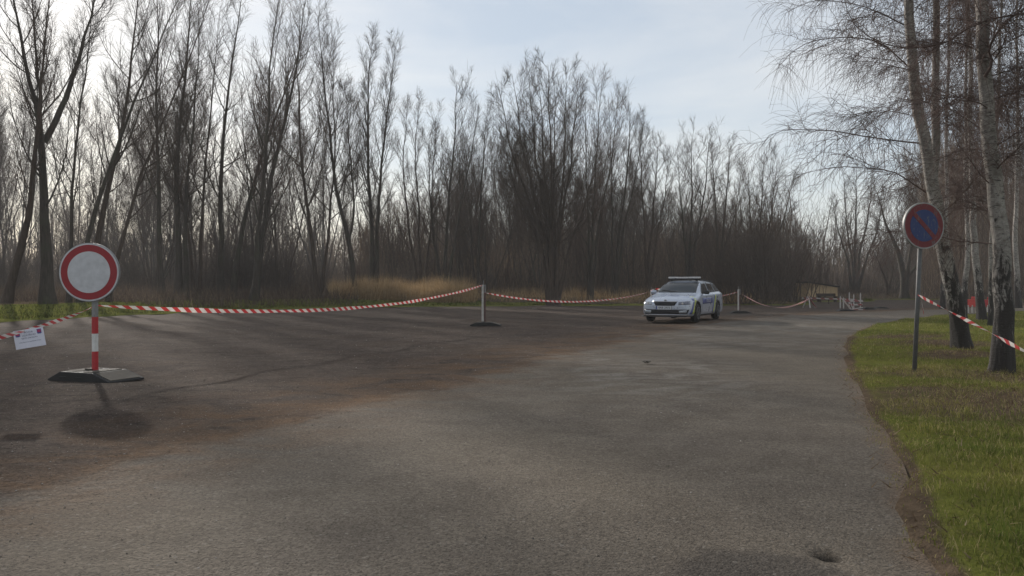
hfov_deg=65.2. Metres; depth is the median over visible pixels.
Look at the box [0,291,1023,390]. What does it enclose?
ground
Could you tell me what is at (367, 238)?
bare tree
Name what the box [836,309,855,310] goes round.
foot plate
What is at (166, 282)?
scrub
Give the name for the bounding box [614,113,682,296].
bare tree
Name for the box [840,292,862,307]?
fence barrier
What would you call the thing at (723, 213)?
bare tree
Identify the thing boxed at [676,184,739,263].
bare tree
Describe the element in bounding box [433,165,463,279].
bare tree
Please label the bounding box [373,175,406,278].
bare tree
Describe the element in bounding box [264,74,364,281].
bare tree
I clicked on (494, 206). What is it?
bare tree
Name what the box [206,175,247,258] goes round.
bare tree
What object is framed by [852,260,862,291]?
bare tree
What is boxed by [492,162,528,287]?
bare tree
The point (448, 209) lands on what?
bare tree
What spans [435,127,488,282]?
bare tree
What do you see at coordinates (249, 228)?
bare tree
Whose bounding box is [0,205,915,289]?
wood
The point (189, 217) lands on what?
bare tree
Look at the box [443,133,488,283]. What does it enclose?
bare tree
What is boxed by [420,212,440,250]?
bare tree
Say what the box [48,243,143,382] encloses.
road sign
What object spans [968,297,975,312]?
plastic barrier
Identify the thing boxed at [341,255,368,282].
bare shrub
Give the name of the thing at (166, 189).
bare tree
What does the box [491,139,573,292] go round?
bare tree
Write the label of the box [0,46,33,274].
bare tree
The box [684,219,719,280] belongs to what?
bare tree
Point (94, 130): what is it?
bare tree
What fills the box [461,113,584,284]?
bare tree
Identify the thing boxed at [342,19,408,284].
bare tree
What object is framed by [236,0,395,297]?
bare tree
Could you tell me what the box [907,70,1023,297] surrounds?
bare trees
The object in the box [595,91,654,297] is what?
bare tree
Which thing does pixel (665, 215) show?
bare tree
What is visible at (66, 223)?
bare tree
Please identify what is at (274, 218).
bare tree
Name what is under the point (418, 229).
bare tree
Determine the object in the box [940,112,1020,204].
bare tree
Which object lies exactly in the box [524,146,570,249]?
bare tree
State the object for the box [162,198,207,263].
bare tree
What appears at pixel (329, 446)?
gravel
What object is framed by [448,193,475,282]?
bare tree
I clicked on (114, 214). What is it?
bare tree
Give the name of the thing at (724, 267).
bare shrub
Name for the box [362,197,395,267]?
bare tree
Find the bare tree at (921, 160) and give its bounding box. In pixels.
[898,136,963,222]
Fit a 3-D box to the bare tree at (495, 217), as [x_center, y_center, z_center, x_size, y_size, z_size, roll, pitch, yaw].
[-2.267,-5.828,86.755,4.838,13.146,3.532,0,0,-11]
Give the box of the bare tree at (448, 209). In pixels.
[408,61,495,282]
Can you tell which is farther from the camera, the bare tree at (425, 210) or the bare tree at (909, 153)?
the bare tree at (909, 153)
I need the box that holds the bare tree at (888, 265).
[876,240,903,288]
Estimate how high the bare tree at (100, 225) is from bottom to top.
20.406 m
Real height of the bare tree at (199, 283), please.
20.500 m
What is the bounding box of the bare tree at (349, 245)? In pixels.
[290,0,371,294]
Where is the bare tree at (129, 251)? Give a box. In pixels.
[120,227,143,277]
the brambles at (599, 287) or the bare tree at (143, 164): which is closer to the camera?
the brambles at (599, 287)
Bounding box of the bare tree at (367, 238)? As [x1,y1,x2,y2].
[355,195,383,269]
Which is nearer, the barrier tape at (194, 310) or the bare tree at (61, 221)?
the barrier tape at (194, 310)
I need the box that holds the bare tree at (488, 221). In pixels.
[472,169,502,276]
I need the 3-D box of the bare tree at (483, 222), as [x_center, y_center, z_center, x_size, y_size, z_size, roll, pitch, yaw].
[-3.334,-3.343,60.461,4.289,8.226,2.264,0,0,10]
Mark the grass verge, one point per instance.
(913, 505)
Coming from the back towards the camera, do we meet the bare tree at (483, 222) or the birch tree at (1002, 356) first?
the bare tree at (483, 222)
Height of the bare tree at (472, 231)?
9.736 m
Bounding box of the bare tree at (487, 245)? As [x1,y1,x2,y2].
[452,158,527,289]
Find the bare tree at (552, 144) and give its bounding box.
[539,121,567,216]
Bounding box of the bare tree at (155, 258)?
[149,240,173,270]
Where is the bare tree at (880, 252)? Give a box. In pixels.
[865,228,888,279]
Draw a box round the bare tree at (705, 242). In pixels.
[696,215,712,279]
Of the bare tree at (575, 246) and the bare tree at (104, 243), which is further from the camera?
the bare tree at (104, 243)
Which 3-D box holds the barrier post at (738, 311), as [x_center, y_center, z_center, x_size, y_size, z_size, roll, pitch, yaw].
[10.793,0.558,37.789,0.980,1.280,0.409,0,0,3]
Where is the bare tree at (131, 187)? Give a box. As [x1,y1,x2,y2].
[97,50,221,289]
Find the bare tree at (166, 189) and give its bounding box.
[154,111,189,229]
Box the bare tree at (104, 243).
[91,208,128,262]
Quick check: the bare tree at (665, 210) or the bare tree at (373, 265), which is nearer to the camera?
the bare tree at (373, 265)
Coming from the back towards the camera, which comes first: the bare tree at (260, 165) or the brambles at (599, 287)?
the bare tree at (260, 165)
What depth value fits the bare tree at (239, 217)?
68.02 m
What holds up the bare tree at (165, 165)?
on the ground at (16, 303)
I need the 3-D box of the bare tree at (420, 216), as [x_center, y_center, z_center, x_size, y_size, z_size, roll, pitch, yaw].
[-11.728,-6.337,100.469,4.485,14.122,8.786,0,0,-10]
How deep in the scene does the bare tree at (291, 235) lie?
77.04 m
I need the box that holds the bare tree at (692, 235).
[676,206,703,276]
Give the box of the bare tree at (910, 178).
[895,145,941,228]
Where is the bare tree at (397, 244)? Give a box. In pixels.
[395,215,422,285]
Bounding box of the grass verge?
[843,311,1023,575]
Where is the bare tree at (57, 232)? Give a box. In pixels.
[34,193,67,270]
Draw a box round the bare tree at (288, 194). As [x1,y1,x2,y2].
[248,160,331,261]
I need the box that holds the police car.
[644,277,722,321]
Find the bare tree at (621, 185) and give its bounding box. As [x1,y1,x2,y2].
[579,154,649,251]
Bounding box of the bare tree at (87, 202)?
[74,175,104,243]
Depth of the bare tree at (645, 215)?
88.02 m
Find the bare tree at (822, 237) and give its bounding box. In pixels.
[806,231,827,301]
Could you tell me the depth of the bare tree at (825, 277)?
64.87 m
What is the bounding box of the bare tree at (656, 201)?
[612,174,698,239]
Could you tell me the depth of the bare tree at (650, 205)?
93.76 m
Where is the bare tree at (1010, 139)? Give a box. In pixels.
[976,77,1023,194]
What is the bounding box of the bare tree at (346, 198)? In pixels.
[332,152,366,275]
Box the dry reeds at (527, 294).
[477,284,755,302]
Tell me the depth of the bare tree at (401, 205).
91.95 m
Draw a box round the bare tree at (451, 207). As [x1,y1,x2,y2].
[435,152,458,243]
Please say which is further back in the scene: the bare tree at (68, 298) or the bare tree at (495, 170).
the bare tree at (495, 170)
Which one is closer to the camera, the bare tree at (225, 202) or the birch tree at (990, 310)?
the birch tree at (990, 310)
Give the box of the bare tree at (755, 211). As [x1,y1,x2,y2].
[751,195,775,283]
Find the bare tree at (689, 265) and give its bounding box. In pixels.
[660,116,741,276]
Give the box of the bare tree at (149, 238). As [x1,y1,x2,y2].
[123,202,165,263]
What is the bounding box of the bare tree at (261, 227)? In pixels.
[221,0,319,300]
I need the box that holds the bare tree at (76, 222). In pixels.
[68,198,84,243]
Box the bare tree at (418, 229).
[388,88,449,286]
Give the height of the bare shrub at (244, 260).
6.338 m
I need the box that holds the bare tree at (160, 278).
[112,0,196,298]
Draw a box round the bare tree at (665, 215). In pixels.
[635,187,676,251]
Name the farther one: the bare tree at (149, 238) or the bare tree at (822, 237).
the bare tree at (149, 238)
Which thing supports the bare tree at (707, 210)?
on the ground at (16, 303)
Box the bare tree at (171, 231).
[110,162,215,290]
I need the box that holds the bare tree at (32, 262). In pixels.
[17,234,40,289]
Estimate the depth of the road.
5.17 m
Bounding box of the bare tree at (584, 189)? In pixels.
[561,167,587,255]
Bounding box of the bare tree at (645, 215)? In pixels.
[625,190,666,268]
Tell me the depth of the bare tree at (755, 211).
73.01 m
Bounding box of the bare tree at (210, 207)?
[184,99,258,287]
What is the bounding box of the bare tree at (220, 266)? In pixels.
[180,0,335,295]
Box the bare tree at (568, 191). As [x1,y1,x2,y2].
[561,183,609,285]
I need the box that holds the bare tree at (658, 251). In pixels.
[643,227,664,287]
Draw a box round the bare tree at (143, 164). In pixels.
[117,88,154,255]
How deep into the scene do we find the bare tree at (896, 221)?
108.52 m
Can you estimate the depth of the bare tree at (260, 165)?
115.97 m
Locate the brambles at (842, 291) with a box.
[838,284,1023,298]
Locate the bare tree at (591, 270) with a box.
[557,61,635,299]
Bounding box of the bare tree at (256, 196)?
[226,100,276,284]
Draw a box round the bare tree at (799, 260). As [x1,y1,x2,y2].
[793,228,810,299]
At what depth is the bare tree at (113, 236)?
112.50 m
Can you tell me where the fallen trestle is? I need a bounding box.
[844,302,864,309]
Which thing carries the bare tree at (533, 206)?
on the ground at (16, 303)
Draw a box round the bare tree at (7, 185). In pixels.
[0,120,21,266]
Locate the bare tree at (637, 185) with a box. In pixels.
[590,136,652,259]
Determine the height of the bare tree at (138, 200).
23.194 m
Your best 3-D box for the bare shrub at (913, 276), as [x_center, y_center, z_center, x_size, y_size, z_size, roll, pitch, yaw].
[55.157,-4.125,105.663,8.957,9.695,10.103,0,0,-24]
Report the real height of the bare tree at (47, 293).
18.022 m
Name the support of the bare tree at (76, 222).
on the ground at (16, 303)
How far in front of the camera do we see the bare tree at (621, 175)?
128.62 m
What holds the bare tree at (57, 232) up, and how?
on the ground at (16, 303)
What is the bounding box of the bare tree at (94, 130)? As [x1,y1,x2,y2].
[70,93,136,250]
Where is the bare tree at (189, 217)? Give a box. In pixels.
[142,61,215,282]
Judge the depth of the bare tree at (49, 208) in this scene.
128.52 m
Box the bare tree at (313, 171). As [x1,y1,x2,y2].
[286,108,336,278]
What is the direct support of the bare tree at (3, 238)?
on the ground at (16, 303)
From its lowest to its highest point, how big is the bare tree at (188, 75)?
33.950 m
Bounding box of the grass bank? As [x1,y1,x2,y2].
[0,294,1023,321]
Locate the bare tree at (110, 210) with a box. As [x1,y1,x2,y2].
[96,162,155,281]
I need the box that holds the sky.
[0,0,1023,266]
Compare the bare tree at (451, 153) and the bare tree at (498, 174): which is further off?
the bare tree at (451, 153)
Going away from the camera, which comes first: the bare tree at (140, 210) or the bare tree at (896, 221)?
the bare tree at (896, 221)
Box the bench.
[816,293,837,301]
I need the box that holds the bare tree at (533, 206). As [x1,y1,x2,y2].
[515,168,557,252]
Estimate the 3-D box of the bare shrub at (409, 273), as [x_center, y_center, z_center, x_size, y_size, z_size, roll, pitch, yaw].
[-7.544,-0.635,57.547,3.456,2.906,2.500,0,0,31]
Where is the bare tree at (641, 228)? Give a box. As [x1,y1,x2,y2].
[600,188,657,285]
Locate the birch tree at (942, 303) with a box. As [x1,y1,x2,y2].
[903,2,997,308]
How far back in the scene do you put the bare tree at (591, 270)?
53.85 m
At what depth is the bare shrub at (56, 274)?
59.43 m
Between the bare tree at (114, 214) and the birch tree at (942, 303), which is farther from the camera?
the bare tree at (114, 214)
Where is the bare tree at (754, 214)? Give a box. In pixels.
[727,198,773,245]
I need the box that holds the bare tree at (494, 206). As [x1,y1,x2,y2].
[486,174,507,254]
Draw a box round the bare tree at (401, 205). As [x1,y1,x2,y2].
[393,196,408,266]
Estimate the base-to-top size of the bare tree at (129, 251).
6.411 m
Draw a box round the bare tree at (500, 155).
[483,150,558,291]
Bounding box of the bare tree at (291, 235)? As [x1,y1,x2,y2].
[269,199,297,282]
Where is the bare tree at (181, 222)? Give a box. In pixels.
[165,174,203,265]
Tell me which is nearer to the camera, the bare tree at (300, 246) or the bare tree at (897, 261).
the bare tree at (897, 261)
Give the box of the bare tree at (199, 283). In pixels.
[107,0,245,298]
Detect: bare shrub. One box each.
[0,253,40,289]
[53,260,60,289]
[59,227,129,290]
[117,252,151,287]
[182,240,233,291]
[193,220,279,291]
[202,224,285,290]
[272,254,311,289]
[304,254,335,283]
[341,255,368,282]
[388,262,417,288]
[416,236,460,282]
[680,201,779,304]
[697,246,751,289]
[699,247,756,297]
[701,180,847,304]
[725,240,788,293]
[747,222,834,302]
[882,233,916,287]
[949,215,1012,293]
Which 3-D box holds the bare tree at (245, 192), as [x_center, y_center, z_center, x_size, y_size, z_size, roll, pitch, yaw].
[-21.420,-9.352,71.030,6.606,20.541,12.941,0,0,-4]
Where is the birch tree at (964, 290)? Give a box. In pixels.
[888,3,1021,312]
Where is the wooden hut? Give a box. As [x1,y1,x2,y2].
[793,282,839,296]
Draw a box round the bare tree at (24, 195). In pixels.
[0,74,49,276]
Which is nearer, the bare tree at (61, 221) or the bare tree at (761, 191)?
the bare tree at (761, 191)
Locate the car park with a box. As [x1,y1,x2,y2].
[0,299,1023,506]
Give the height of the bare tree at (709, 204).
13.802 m
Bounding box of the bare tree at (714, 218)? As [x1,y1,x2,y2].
[709,196,729,260]
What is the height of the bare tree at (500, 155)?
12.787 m
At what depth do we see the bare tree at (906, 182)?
127.32 m
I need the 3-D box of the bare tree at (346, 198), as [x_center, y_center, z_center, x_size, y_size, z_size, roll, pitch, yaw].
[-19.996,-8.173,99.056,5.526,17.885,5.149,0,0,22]
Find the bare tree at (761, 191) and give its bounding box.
[728,140,803,296]
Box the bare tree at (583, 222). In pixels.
[567,175,591,282]
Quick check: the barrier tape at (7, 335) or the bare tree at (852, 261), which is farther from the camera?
the bare tree at (852, 261)
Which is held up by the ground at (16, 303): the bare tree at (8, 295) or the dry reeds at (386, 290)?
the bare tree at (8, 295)
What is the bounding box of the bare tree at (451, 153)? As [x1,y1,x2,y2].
[439,133,476,223]
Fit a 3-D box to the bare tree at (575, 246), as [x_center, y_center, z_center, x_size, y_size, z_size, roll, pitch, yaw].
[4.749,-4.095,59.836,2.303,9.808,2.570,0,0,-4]
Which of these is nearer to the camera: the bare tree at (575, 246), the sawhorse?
the sawhorse
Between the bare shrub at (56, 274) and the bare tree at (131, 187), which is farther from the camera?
the bare tree at (131, 187)
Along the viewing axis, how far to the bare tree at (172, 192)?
85.76 m
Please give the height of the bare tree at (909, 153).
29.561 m
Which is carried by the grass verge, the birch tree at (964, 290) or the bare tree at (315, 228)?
the birch tree at (964, 290)
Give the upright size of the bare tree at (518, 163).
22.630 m
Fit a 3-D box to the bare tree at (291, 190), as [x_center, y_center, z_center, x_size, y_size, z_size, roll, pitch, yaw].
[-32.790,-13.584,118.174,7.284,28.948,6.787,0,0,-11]
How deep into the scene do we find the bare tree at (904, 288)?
71.64 m
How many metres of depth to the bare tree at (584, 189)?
96.48 m
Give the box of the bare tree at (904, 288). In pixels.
[859,166,943,298]
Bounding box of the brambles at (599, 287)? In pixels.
[344,273,792,301]
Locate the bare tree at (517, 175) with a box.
[495,116,571,287]
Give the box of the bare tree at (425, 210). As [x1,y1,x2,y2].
[402,188,456,251]
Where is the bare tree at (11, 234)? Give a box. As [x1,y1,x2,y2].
[6,225,27,271]
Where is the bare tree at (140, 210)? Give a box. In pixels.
[121,158,167,270]
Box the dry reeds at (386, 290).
[325,271,480,302]
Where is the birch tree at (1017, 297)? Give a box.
[991,2,1023,307]
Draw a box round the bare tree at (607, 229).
[584,180,628,289]
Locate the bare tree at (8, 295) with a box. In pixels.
[0,0,70,303]
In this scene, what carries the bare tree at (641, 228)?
on the ground at (16, 303)
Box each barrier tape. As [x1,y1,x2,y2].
[0,307,91,339]
[98,285,481,312]
[487,292,647,302]
[744,295,809,307]
[918,295,1023,351]
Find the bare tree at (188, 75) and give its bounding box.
[133,2,209,284]
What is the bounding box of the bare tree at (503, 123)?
[496,90,578,235]
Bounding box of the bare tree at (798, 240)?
[781,213,808,300]
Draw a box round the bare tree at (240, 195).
[227,163,254,252]
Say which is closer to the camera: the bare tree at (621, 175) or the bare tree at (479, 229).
the bare tree at (479, 229)
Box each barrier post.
[470,280,500,325]
[729,289,750,312]
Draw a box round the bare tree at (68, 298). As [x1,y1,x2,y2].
[33,0,198,302]
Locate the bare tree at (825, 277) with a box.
[818,259,830,297]
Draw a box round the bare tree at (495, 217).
[481,176,509,254]
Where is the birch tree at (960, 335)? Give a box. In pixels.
[724,0,1023,348]
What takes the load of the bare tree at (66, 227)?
on the ground at (16, 303)
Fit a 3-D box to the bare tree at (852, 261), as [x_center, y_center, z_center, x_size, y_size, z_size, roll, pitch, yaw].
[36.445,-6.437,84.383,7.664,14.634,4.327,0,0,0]
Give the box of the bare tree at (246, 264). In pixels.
[224,233,266,288]
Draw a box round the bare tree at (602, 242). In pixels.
[558,127,643,292]
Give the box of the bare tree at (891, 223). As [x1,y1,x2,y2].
[882,218,896,279]
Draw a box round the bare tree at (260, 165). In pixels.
[244,71,295,282]
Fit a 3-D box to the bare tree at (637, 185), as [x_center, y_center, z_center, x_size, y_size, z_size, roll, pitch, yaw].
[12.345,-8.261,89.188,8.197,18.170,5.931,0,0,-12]
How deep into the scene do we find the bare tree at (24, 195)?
125.50 m
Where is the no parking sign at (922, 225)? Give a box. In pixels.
[902,202,943,371]
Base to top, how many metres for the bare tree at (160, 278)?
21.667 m
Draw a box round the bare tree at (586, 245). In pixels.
[571,202,600,291]
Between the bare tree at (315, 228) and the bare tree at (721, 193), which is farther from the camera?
the bare tree at (315, 228)
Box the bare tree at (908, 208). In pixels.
[902,175,951,273]
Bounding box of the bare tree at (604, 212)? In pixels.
[576,174,617,270]
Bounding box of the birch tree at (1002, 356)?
[799,0,1023,373]
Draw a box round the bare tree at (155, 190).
[115,85,207,278]
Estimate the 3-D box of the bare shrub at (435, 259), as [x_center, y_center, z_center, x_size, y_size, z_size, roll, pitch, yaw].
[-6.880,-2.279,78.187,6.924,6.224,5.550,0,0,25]
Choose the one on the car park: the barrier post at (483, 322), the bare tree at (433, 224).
the barrier post at (483, 322)
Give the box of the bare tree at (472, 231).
[457,182,488,275]
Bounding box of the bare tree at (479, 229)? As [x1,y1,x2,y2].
[446,94,502,294]
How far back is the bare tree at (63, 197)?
96.69 m
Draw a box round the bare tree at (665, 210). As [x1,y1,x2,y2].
[647,194,675,278]
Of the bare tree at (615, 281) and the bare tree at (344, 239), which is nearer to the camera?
the bare tree at (615, 281)
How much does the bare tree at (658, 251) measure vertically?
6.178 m
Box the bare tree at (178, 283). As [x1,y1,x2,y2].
[145,0,242,298]
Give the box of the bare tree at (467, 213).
[457,162,488,275]
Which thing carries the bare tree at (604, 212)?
on the ground at (16, 303)
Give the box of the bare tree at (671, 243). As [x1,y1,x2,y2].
[653,193,681,276]
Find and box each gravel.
[0,378,911,575]
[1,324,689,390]
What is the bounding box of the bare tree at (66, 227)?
[58,204,76,250]
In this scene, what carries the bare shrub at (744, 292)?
on the ground at (16, 303)
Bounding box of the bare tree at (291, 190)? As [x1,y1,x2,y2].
[269,110,314,278]
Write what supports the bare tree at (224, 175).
on the ground at (16, 303)
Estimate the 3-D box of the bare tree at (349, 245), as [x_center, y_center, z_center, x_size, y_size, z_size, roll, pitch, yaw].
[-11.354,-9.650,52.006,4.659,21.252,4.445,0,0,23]
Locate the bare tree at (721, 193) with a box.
[704,135,748,289]
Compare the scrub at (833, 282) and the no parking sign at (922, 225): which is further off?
the scrub at (833, 282)
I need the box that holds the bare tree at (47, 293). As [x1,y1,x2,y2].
[0,0,125,303]
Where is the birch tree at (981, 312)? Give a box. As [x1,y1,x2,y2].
[896,1,1023,319]
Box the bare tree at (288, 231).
[280,216,300,284]
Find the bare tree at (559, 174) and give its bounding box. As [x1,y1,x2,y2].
[516,144,608,237]
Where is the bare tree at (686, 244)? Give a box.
[675,212,701,276]
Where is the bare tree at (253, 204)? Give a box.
[215,192,278,278]
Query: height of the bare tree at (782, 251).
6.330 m
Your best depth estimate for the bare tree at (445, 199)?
88.15 m
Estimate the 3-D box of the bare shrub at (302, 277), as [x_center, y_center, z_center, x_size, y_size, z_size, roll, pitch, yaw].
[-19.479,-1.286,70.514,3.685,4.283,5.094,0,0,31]
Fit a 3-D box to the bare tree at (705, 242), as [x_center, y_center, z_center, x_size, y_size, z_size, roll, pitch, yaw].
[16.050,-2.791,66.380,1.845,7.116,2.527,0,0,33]
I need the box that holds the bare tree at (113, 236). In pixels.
[105,213,123,253]
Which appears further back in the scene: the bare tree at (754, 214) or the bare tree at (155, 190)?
the bare tree at (754, 214)
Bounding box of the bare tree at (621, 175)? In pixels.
[612,155,639,219]
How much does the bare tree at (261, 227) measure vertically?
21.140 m
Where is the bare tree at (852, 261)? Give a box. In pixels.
[827,161,894,292]
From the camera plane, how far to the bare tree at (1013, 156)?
94.96 m
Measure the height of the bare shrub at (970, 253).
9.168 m
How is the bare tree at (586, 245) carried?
on the ground at (16, 303)
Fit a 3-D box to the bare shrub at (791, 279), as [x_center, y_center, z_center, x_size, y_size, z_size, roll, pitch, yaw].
[19.544,-1.929,57.355,7.231,6.499,5.796,0,0,-13]
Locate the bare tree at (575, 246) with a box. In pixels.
[564,169,586,291]
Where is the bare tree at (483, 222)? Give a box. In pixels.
[443,191,492,283]
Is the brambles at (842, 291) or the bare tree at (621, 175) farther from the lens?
the bare tree at (621, 175)
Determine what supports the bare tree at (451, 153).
on the ground at (16, 303)
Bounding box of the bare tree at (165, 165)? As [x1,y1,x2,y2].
[115,70,215,281]
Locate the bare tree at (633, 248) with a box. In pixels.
[614,181,647,288]
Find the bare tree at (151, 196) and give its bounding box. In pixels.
[135,117,172,264]
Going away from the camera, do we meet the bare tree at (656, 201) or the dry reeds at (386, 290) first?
the dry reeds at (386, 290)
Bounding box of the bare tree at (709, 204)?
[699,184,719,248]
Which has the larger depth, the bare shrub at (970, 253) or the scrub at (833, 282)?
the scrub at (833, 282)
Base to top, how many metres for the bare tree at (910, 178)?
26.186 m
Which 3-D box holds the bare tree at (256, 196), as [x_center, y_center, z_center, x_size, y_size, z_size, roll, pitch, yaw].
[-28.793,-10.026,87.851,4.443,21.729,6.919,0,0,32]
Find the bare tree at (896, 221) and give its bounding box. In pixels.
[869,170,923,289]
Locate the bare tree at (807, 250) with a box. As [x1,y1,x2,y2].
[802,231,817,280]
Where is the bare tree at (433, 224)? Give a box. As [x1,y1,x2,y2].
[426,201,446,248]
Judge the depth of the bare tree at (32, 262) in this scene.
64.77 m
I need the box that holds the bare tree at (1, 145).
[0,89,73,248]
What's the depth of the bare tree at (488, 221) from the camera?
78.41 m
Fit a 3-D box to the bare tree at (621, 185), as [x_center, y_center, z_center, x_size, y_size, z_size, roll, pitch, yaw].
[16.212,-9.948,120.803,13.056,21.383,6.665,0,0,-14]
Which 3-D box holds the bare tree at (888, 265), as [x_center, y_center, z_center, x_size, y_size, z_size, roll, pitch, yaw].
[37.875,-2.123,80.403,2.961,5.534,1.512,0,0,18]
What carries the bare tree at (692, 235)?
on the ground at (16, 303)
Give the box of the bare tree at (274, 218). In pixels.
[240,16,346,289]
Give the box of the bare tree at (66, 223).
[34,198,85,268]
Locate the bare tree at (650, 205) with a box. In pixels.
[639,176,666,242]
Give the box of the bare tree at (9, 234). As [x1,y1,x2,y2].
[0,217,12,257]
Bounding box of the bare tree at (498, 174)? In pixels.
[484,116,534,245]
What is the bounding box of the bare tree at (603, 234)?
[584,184,613,270]
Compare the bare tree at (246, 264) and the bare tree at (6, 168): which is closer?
the bare tree at (246, 264)
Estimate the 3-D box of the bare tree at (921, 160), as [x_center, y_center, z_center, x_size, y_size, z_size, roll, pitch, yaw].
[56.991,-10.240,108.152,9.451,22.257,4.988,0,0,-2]
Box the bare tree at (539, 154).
[515,127,555,203]
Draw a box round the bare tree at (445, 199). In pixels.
[436,173,464,259]
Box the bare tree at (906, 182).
[890,151,923,250]
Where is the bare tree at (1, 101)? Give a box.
[0,50,53,257]
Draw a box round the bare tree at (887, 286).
[867,238,905,294]
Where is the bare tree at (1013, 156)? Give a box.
[1005,112,1023,203]
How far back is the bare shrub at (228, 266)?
59.83 m
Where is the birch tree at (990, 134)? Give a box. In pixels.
[925,19,1023,229]
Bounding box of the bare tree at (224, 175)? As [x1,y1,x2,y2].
[205,169,268,258]
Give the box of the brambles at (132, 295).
[0,280,363,307]
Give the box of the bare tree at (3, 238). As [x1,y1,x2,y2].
[0,230,8,277]
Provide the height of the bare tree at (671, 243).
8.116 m
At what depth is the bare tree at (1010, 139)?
108.63 m
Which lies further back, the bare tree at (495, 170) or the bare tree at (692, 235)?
the bare tree at (495, 170)
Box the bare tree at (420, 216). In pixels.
[403,187,431,258]
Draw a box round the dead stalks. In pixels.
[832,332,1023,560]
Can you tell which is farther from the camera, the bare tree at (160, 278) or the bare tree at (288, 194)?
the bare tree at (288, 194)
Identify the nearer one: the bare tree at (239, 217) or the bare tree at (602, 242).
the bare tree at (602, 242)
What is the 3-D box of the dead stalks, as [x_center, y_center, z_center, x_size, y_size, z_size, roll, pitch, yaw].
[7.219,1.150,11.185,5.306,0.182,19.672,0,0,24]
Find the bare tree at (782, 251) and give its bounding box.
[758,228,797,285]
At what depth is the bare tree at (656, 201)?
122.88 m
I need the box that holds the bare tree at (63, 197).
[59,183,121,254]
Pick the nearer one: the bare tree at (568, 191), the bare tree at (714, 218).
the bare tree at (714, 218)
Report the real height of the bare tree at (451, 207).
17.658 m
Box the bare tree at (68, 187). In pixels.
[12,53,98,243]
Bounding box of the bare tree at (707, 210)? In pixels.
[682,189,753,271]
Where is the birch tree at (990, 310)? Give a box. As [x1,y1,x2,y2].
[895,0,1023,326]
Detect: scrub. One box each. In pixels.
[0,250,920,290]
[0,264,815,294]
[348,190,817,291]
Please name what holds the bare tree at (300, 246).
on the ground at (16, 303)
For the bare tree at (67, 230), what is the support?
on the ground at (16, 303)
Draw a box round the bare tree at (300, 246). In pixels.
[273,220,311,277]
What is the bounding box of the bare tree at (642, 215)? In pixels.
[614,173,679,250]
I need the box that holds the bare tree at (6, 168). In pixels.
[0,111,10,213]
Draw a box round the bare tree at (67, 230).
[59,205,90,253]
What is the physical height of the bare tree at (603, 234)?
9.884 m
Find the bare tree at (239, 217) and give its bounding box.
[223,181,275,261]
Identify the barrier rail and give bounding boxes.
[802,297,855,303]
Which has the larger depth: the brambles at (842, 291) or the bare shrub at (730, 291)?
the brambles at (842, 291)
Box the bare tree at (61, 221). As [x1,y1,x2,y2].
[51,189,82,262]
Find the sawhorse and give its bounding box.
[803,296,816,307]
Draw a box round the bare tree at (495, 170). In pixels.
[482,125,535,263]
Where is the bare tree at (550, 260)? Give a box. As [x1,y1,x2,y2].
[484,45,609,305]
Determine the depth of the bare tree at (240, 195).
132.64 m
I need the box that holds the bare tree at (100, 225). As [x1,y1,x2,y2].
[77,0,245,301]
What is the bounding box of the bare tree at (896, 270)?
[885,248,915,288]
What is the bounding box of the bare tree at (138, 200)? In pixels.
[120,118,155,255]
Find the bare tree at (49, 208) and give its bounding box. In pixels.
[32,169,68,256]
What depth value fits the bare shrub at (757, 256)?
66.38 m
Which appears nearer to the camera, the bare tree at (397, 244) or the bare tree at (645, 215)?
the bare tree at (397, 244)
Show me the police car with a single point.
(694, 298)
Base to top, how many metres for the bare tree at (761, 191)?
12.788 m
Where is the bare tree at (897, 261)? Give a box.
[870,228,916,292]
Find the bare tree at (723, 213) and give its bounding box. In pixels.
[708,196,740,265]
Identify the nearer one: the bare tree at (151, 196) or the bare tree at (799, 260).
the bare tree at (799, 260)
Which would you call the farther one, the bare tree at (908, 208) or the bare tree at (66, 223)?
the bare tree at (66, 223)
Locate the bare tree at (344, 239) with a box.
[322,171,360,282]
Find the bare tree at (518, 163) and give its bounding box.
[502,127,528,236]
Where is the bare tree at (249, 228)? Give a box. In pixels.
[242,197,255,259]
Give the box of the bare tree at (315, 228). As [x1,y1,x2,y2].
[289,93,364,278]
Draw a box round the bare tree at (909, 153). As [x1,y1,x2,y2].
[889,114,974,193]
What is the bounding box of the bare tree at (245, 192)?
[218,55,309,256]
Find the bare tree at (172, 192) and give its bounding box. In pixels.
[146,80,197,283]
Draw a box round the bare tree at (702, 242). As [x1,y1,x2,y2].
[677,205,722,277]
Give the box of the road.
[0,306,1023,575]
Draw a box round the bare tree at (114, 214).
[90,175,139,255]
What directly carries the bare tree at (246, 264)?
on the ground at (16, 303)
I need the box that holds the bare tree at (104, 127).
[86,100,132,246]
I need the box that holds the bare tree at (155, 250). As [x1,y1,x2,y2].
[150,229,164,271]
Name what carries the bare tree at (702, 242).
on the ground at (16, 303)
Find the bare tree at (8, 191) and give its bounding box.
[0,131,22,266]
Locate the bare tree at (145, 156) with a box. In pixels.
[117,91,156,281]
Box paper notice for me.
[13,327,45,349]

